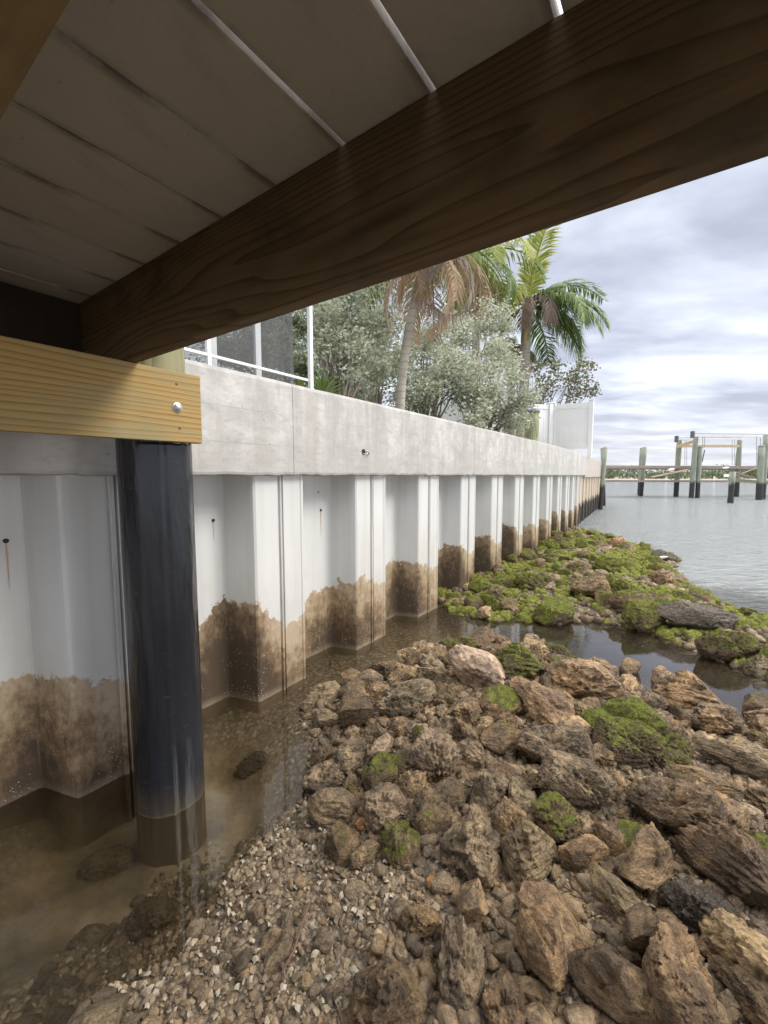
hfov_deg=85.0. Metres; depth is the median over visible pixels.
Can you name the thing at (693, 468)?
dock piling
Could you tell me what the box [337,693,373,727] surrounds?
rock
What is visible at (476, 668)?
rock
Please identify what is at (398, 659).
rock
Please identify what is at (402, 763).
rock
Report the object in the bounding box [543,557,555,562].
rock
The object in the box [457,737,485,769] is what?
rock
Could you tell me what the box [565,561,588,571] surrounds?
rock
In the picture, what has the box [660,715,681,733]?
rock
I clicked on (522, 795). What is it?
rock
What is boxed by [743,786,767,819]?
rock
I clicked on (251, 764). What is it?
rock
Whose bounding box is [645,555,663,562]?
rock
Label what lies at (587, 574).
rock
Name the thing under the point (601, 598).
rock
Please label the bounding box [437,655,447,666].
rock
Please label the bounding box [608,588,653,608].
rock
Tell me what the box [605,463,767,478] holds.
mangroves
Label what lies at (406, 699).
rock
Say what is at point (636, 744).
rock
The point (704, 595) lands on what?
rock
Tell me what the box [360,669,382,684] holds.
rock
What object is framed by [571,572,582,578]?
rock
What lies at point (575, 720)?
rock
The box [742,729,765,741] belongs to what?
rock
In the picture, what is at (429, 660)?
rock
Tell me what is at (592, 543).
rock
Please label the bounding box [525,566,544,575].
rock
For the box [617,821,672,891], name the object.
rock
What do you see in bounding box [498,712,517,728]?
rock
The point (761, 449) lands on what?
dock piling
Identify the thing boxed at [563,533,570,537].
rock
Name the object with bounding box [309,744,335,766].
rock
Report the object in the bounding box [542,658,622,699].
rock
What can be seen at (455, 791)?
rock
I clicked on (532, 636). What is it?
rock
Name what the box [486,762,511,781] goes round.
rock
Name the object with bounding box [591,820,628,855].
rock
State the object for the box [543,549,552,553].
rock
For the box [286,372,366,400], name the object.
fan palm
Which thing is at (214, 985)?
gravel
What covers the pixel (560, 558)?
rock
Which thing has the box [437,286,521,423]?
silver bush
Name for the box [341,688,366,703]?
rock
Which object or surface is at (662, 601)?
rock
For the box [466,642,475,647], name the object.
rock
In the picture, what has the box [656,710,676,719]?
rock
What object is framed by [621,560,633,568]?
rock
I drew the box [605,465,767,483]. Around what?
walkway
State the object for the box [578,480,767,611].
water
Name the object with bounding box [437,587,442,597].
rock
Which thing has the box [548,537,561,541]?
rock
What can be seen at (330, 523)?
seawall
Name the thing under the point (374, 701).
rock
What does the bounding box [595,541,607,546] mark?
rock
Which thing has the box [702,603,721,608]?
rock
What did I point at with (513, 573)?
rock
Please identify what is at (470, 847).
rock
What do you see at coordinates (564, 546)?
rock
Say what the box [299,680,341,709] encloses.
rock
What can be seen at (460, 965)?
rock
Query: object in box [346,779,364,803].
rock
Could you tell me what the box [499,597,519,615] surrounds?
rock
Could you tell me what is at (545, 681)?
rock
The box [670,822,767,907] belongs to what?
rock
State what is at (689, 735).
rock
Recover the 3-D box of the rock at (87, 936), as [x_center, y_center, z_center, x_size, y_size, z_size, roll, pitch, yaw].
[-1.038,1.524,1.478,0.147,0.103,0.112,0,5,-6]
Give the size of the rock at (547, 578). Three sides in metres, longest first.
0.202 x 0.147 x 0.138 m
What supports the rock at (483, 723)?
on the ground
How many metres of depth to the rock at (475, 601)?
4.37 m
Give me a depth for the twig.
1.18 m
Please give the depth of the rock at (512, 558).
6.43 m
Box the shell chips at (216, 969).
[0,691,767,1023]
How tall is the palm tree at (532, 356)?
3.339 m
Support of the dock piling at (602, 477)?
on the ground
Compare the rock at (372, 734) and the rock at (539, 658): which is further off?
the rock at (539, 658)
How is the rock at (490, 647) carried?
on the ground
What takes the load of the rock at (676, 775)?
on the ground
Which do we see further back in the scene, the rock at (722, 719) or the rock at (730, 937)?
the rock at (722, 719)
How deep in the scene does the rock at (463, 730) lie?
2.02 m
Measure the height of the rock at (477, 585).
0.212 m
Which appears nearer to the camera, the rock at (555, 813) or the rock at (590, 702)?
the rock at (555, 813)
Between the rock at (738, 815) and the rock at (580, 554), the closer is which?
the rock at (738, 815)
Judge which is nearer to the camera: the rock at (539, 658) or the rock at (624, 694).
the rock at (624, 694)
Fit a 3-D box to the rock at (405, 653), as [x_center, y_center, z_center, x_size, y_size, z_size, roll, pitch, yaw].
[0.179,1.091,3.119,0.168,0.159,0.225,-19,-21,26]
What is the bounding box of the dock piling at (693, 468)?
[688,437,698,497]
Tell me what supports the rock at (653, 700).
on the ground
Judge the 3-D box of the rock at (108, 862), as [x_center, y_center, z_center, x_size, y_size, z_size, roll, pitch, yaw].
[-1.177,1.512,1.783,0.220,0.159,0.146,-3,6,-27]
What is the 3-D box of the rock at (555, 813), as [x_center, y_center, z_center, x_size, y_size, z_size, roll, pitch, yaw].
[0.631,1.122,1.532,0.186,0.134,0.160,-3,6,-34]
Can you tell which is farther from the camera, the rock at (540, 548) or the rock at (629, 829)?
the rock at (540, 548)
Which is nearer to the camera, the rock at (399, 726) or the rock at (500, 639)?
the rock at (399, 726)
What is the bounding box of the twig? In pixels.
[270,890,314,994]
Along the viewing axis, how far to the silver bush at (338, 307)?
5.04 m
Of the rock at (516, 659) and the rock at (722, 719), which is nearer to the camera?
the rock at (722, 719)
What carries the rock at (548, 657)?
on the ground
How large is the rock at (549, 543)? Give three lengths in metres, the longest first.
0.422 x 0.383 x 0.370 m
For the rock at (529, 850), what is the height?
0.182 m
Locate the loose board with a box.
[651,469,687,477]
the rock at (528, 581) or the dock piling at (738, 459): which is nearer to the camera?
the rock at (528, 581)
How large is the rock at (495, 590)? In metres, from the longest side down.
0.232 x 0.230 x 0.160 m
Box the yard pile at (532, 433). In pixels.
[524,409,539,440]
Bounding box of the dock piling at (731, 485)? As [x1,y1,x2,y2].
[727,472,735,502]
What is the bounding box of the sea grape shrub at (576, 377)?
[528,357,602,415]
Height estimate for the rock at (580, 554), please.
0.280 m
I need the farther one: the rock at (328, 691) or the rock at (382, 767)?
the rock at (328, 691)
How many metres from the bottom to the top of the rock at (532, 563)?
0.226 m
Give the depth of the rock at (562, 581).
5.00 m
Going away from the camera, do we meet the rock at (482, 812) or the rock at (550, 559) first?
the rock at (482, 812)
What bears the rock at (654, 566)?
on the ground
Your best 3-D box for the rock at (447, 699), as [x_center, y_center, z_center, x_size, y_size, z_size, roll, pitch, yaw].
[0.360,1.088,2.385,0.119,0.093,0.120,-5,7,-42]
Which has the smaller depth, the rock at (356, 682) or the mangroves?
the rock at (356, 682)
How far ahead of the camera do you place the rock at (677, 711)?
2.36 m
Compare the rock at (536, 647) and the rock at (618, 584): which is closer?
the rock at (536, 647)
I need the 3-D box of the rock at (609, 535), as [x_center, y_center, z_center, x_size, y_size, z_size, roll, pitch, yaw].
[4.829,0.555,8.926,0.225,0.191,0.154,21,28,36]
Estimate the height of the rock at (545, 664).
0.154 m
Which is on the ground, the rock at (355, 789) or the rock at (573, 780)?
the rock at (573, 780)
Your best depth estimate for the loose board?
26.73 m
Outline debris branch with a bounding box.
[736,472,753,478]
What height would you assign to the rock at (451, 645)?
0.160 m
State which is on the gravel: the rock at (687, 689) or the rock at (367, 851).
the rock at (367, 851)
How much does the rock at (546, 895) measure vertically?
0.139 m
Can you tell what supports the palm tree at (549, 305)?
on the lawn
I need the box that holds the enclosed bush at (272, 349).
[196,310,330,383]
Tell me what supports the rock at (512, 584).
on the ground
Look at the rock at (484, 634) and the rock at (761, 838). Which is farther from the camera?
the rock at (484, 634)
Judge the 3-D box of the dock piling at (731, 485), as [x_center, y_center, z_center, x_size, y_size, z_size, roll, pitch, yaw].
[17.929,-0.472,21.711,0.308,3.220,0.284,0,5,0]
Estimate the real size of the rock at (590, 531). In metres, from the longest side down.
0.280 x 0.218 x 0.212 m
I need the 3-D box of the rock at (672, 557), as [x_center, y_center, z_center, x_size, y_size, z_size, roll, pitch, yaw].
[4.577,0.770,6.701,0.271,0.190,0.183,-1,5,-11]
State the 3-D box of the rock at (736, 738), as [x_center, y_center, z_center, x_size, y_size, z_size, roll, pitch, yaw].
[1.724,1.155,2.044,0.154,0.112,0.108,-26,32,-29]
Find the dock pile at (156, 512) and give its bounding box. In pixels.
[115,348,206,867]
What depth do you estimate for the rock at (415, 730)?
2.08 m
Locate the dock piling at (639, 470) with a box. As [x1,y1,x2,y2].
[637,447,641,494]
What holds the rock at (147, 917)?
on the ground
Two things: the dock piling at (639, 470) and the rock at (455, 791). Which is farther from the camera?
the dock piling at (639, 470)
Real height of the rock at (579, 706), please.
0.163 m
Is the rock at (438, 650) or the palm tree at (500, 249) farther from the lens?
the palm tree at (500, 249)
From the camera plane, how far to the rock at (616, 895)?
1.23 m
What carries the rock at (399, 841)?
on the ground
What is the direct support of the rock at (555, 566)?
on the ground
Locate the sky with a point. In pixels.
(682, 269)
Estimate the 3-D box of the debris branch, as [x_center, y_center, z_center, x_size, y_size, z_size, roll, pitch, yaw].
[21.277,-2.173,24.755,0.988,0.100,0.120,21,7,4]
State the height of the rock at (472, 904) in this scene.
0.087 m
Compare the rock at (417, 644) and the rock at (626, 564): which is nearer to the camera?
the rock at (417, 644)
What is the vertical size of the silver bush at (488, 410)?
1.942 m
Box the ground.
[0,476,767,1023]
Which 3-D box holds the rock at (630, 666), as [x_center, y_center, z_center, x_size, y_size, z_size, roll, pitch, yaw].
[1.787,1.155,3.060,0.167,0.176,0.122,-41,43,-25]
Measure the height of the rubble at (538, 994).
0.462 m
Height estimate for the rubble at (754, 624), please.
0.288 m
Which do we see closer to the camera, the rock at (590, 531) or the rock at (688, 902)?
the rock at (688, 902)
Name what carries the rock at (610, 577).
on the ground
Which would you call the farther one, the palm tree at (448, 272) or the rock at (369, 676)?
the palm tree at (448, 272)
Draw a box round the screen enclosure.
[184,306,313,388]
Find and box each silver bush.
[299,282,400,400]
[343,281,405,404]
[383,302,476,417]
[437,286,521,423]
[439,331,546,434]
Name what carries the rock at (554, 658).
on the ground
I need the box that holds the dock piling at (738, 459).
[734,440,742,496]
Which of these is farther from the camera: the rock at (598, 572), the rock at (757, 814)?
the rock at (598, 572)
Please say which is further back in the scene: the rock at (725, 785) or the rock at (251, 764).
the rock at (251, 764)
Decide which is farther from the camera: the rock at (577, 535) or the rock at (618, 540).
the rock at (577, 535)
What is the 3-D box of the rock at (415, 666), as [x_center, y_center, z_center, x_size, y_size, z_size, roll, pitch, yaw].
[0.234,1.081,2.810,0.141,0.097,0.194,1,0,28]
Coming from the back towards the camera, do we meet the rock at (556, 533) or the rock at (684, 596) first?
the rock at (556, 533)
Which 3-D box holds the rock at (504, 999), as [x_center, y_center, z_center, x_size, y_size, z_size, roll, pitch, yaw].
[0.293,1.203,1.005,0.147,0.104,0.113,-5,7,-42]
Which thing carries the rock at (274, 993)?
on the gravel
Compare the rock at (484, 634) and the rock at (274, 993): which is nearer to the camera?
the rock at (274, 993)
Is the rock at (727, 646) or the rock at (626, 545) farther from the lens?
the rock at (626, 545)
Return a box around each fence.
[407,398,553,444]
[552,399,594,457]
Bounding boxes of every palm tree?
[361,234,532,409]
[417,237,546,411]
[463,224,609,437]
[480,337,536,435]
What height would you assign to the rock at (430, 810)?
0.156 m
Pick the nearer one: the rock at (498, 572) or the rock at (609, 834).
the rock at (609, 834)
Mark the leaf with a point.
(278, 954)
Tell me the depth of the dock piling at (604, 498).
19.76 m
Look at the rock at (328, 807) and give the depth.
1.65 m
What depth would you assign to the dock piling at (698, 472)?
26.46 m
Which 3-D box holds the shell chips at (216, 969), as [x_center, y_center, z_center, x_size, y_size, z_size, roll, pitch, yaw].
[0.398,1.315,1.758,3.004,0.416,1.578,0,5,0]
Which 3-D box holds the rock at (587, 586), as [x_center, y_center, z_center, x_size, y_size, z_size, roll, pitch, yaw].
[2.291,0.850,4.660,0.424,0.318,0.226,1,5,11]
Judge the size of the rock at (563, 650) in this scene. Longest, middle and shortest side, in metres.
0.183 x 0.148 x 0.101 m
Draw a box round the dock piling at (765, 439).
[763,434,767,498]
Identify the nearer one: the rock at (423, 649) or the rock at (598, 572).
the rock at (423, 649)
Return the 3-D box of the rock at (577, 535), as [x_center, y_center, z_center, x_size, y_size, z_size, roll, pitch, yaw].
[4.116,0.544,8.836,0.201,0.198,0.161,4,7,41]
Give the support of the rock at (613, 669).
on the ground
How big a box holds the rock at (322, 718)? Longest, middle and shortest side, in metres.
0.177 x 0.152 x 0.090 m
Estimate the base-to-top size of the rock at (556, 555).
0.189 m
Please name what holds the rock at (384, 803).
on the ground
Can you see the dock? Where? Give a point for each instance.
(176, 174)
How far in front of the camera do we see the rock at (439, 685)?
2.59 m
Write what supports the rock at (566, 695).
on the ground
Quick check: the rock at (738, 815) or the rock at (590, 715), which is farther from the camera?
the rock at (590, 715)
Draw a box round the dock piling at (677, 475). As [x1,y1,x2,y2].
[673,440,681,496]
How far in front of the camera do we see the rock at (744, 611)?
4.14 m
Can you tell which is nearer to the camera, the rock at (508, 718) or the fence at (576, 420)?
the rock at (508, 718)
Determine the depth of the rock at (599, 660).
3.01 m
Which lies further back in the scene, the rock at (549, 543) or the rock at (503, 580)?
the rock at (549, 543)
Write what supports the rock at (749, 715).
on the ground
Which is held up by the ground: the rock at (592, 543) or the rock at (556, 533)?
the rock at (556, 533)
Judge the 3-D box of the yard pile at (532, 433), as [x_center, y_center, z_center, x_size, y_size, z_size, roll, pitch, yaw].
[2.607,-1.472,7.400,0.262,0.650,0.269,0,5,0]
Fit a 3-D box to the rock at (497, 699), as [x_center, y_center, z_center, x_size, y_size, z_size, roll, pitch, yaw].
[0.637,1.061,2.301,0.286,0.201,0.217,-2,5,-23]
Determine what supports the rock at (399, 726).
on the ground
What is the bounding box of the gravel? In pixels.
[0,691,767,1023]
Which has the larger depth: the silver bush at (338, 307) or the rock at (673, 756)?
the silver bush at (338, 307)
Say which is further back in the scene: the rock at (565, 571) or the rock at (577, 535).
the rock at (577, 535)
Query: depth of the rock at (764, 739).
2.04 m
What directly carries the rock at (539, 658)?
on the ground
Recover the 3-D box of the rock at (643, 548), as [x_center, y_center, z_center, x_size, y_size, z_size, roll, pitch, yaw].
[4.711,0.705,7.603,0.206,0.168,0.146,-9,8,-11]
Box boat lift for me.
[674,431,764,465]
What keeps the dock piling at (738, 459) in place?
on the ground
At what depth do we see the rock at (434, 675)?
2.64 m
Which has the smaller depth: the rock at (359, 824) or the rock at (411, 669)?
the rock at (359, 824)
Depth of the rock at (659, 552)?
6.90 m
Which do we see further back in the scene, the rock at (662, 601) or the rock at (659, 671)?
the rock at (662, 601)
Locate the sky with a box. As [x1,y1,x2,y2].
[184,0,767,475]
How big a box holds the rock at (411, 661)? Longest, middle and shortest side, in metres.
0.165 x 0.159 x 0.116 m
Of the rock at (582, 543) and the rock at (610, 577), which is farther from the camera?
the rock at (582, 543)
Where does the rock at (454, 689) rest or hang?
on the ground
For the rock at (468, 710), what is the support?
on the ground
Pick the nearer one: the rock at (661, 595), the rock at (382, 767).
the rock at (382, 767)
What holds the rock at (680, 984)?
on the ground
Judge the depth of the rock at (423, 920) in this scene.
1.20 m
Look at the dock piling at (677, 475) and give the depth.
28.04 m
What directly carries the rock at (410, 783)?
on the ground
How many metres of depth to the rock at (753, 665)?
3.01 m
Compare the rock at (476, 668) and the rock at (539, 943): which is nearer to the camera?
the rock at (539, 943)
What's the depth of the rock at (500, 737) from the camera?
1.96 m
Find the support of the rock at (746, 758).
on the ground
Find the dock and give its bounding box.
[0,0,767,443]
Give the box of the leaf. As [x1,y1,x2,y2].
[262,933,295,976]
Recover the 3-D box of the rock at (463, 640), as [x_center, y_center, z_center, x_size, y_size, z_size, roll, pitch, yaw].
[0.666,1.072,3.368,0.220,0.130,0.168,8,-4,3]
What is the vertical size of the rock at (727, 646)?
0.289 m
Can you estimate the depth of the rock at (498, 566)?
5.78 m
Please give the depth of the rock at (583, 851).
1.36 m
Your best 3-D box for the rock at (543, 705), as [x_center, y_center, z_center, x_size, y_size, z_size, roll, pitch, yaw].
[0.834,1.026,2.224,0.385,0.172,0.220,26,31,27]
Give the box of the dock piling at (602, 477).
[598,446,607,509]
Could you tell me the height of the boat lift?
2.136 m
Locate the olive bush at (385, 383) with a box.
[185,275,474,420]
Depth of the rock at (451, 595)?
4.71 m
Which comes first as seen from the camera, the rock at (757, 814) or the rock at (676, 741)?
the rock at (757, 814)
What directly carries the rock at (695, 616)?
on the ground
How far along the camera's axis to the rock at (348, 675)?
2.79 m
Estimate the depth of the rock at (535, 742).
1.85 m
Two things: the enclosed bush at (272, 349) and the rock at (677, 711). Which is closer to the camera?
the rock at (677, 711)
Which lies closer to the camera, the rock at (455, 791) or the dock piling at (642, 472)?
the rock at (455, 791)
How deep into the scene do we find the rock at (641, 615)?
3.81 m
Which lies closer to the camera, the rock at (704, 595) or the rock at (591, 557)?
the rock at (704, 595)
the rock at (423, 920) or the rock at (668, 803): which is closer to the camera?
the rock at (423, 920)
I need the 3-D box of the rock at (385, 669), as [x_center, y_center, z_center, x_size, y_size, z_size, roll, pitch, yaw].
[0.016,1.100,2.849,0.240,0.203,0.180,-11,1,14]
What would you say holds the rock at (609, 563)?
on the ground
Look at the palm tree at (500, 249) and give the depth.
9.76 m
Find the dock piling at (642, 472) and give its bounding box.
[638,447,646,495]
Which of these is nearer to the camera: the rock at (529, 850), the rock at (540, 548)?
the rock at (529, 850)
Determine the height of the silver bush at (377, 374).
2.936 m
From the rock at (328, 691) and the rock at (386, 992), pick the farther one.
the rock at (328, 691)
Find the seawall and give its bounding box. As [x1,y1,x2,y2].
[0,359,601,846]
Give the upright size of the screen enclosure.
2.360 m
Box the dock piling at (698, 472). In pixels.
[695,446,702,497]
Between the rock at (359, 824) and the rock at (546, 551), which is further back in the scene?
the rock at (546, 551)
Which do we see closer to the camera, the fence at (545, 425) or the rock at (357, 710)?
the rock at (357, 710)
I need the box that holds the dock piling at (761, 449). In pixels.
[755,445,765,499]
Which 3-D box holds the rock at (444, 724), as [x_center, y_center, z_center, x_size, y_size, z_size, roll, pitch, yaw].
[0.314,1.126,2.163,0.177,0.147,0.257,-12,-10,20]
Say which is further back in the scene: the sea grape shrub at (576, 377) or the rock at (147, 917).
the sea grape shrub at (576, 377)
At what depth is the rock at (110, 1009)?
1.05 m
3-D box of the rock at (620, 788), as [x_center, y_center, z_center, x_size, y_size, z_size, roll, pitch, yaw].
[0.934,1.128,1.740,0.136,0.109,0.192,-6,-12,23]
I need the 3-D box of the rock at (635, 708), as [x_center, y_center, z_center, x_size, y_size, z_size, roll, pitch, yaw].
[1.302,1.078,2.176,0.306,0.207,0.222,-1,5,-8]
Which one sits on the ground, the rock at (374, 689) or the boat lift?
the rock at (374, 689)
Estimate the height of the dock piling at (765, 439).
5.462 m
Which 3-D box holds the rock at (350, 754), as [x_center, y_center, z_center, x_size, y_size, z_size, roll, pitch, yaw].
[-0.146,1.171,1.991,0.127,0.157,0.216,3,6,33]
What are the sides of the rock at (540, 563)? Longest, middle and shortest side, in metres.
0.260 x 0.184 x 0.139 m
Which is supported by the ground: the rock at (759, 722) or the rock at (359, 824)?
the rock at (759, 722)
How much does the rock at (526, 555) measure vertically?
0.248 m
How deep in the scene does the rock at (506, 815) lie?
1.53 m
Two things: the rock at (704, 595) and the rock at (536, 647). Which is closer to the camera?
the rock at (536, 647)
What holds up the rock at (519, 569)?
on the ground
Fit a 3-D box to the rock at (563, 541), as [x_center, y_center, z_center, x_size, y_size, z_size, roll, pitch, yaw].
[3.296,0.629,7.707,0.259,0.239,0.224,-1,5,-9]
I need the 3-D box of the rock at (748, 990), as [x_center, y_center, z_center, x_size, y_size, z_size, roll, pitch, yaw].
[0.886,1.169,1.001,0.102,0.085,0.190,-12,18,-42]
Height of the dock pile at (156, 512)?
3.104 m
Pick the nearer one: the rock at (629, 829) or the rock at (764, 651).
the rock at (629, 829)
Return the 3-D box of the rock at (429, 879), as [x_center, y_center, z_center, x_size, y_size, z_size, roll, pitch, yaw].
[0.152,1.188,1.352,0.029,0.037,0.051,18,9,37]
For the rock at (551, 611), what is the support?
on the ground
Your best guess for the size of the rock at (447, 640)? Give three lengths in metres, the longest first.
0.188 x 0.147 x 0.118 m
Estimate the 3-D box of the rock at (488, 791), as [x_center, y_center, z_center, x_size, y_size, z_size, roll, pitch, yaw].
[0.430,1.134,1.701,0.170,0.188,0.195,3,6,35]
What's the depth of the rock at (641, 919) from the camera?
1.11 m
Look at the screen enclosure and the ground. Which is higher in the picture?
the screen enclosure
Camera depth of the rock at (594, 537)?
8.54 m
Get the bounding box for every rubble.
[18,638,767,1023]
[437,526,767,681]
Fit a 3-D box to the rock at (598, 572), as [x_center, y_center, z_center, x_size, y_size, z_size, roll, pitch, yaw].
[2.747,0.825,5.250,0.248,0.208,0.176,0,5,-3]
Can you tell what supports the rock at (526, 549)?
on the ground
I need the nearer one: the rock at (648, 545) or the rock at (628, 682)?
the rock at (628, 682)
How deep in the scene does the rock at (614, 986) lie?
0.99 m
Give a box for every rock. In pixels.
[67,923,114,950]
[71,993,128,1023]
[77,844,135,881]
[124,896,184,945]
[233,750,268,779]
[261,983,292,1000]
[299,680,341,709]
[301,760,345,792]
[307,787,356,828]
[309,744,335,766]
[312,708,339,728]
[324,821,361,868]
[332,738,344,746]
[334,736,367,774]
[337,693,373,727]
[340,668,360,683]
[340,676,367,699]
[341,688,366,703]
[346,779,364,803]
[348,960,428,1023]
[351,838,380,869]
[354,817,366,830]
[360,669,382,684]
[361,751,397,790]
[363,782,408,834]
[364,725,389,743]
[366,681,389,697]
[368,660,396,681]
[369,697,379,707]
[369,733,393,758]
[376,678,436,717]
[379,818,420,869]
[382,656,403,663]
[386,667,410,686]
[388,716,409,736]
[394,749,408,774]
[396,647,416,659]
[396,662,414,679]
[396,769,429,798]
[398,902,442,939]
[404,657,418,665]
[405,726,462,782]
[408,786,452,835]
[411,724,422,743]
[412,644,432,659]
[412,664,421,678]
[413,640,433,648]
[416,667,445,683]
[419,654,444,669]
[426,873,434,889]
[428,715,454,738]
[431,644,447,657]
[432,776,469,809]
[433,692,458,708]
[434,681,446,690]
[435,913,484,1011]
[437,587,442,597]
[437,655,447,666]
[438,636,453,645]
[440,813,502,890]
[443,697,482,724]
[445,684,463,694]
[446,592,460,598]
[446,641,462,651]
[449,644,504,690]
[450,717,483,747]
[454,636,477,644]
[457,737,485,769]
[457,878,488,924]
[464,595,483,609]
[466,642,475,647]
[467,769,509,810]
[467,803,491,827]
[468,577,491,592]
[468,626,497,643]
[475,606,490,618]
[475,643,499,654]
[476,716,494,731]
[479,683,523,717]
[480,594,499,610]
[480,720,520,754]
[482,967,528,1023]
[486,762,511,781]
[487,584,502,597]
[488,796,527,838]
[489,574,511,587]
[493,563,504,572]
[493,570,505,575]
[493,635,510,644]
[494,641,545,680]
[494,642,510,652]
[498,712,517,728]
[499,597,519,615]
[501,819,558,889]
[504,678,526,685]
[505,571,518,576]
[506,553,517,562]
[508,776,536,819]
[509,576,516,587]
[510,676,574,724]
[513,905,567,991]
[515,567,524,571]
[515,571,545,591]
[515,723,595,763]
[517,773,538,789]
[519,551,538,559]
[519,880,587,949]
[521,638,549,659]
[522,548,532,551]
[523,633,543,641]
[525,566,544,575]
[528,560,535,565]
[532,791,580,842]
[533,596,575,626]
[533,654,543,661]
[534,546,547,552]
[535,558,544,568]
[536,749,616,809]
[538,538,559,549]
[538,674,552,688]
[540,660,548,667]
[542,553,558,557]
[542,575,550,582]
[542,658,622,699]
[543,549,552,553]
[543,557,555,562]
[544,653,568,661]
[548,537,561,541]
[548,644,570,655]
[549,655,560,663]
[551,530,562,538]
[551,563,561,571]
[554,578,571,586]
[556,568,572,575]
[556,689,575,701]
[557,540,569,546]
[558,556,573,560]
[558,715,592,737]
[558,833,609,872]
[559,543,569,548]
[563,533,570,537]
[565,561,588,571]
[567,949,664,1023]
[570,575,611,596]
[571,551,587,558]
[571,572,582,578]
[571,701,587,714]
[575,533,583,537]
[575,539,588,547]
[577,706,610,727]
[580,696,600,708]
[582,572,591,576]
[585,554,596,561]
[586,529,595,534]
[587,540,595,545]
[588,657,609,664]
[589,535,597,539]
[589,862,640,916]
[591,715,667,769]
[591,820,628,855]
[592,554,620,572]
[592,569,609,575]
[593,742,616,770]
[594,590,610,606]
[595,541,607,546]
[600,663,617,677]
[600,696,669,735]
[604,573,615,583]
[605,533,615,538]
[606,769,627,801]
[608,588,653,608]
[609,537,626,544]
[609,579,634,591]
[617,819,644,846]
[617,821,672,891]
[618,673,638,691]
[619,657,641,676]
[619,691,632,697]
[621,542,635,549]
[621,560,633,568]
[621,599,666,631]
[623,902,661,956]
[624,777,727,835]
[640,543,651,549]
[640,546,648,550]
[640,690,669,710]
[642,914,719,1023]
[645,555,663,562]
[646,562,674,571]
[647,568,675,584]
[651,549,668,556]
[651,665,671,685]
[651,669,723,712]
[652,592,671,599]
[654,598,673,603]
[655,602,739,629]
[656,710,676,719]
[657,877,740,934]
[658,747,693,768]
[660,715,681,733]
[662,771,700,782]
[663,554,678,562]
[663,733,693,758]
[665,764,744,798]
[666,704,690,720]
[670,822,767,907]
[673,590,699,602]
[678,727,702,745]
[689,588,710,601]
[691,703,744,735]
[691,737,767,780]
[693,780,753,830]
[694,631,760,661]
[696,908,767,982]
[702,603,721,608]
[708,954,767,1023]
[727,735,751,743]
[739,607,757,615]
[740,802,763,821]
[742,653,767,675]
[742,692,767,713]
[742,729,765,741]
[743,708,767,721]
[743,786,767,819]
[744,830,767,853]
[746,714,767,735]
[759,643,767,658]
[761,736,767,748]
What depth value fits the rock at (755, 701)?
2.50 m
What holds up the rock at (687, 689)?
on the ground
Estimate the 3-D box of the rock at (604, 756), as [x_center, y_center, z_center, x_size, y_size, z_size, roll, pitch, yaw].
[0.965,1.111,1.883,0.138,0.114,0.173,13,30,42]
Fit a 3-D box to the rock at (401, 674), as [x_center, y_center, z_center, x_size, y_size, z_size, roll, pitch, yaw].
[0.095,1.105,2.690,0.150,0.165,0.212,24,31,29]
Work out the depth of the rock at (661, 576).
5.19 m
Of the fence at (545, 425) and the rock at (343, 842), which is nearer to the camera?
the rock at (343, 842)
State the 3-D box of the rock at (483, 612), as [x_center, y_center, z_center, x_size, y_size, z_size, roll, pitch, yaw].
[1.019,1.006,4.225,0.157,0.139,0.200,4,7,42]
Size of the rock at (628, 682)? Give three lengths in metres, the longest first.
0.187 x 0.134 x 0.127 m
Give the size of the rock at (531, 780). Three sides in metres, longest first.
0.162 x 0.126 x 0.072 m
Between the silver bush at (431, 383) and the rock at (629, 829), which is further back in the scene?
the silver bush at (431, 383)
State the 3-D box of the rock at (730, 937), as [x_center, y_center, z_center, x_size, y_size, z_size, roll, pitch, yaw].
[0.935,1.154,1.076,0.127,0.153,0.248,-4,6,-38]
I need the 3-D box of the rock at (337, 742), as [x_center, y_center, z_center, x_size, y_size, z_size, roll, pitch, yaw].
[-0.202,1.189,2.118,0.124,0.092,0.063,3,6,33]
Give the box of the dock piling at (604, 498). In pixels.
[600,447,605,505]
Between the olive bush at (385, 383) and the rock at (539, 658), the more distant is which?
the olive bush at (385, 383)
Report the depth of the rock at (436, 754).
1.84 m
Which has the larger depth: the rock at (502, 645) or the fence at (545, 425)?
the fence at (545, 425)
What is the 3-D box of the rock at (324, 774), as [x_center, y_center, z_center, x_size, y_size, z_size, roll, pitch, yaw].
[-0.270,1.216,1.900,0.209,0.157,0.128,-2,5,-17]
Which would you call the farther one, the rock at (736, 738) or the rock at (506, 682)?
the rock at (506, 682)
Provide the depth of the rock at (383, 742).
1.99 m

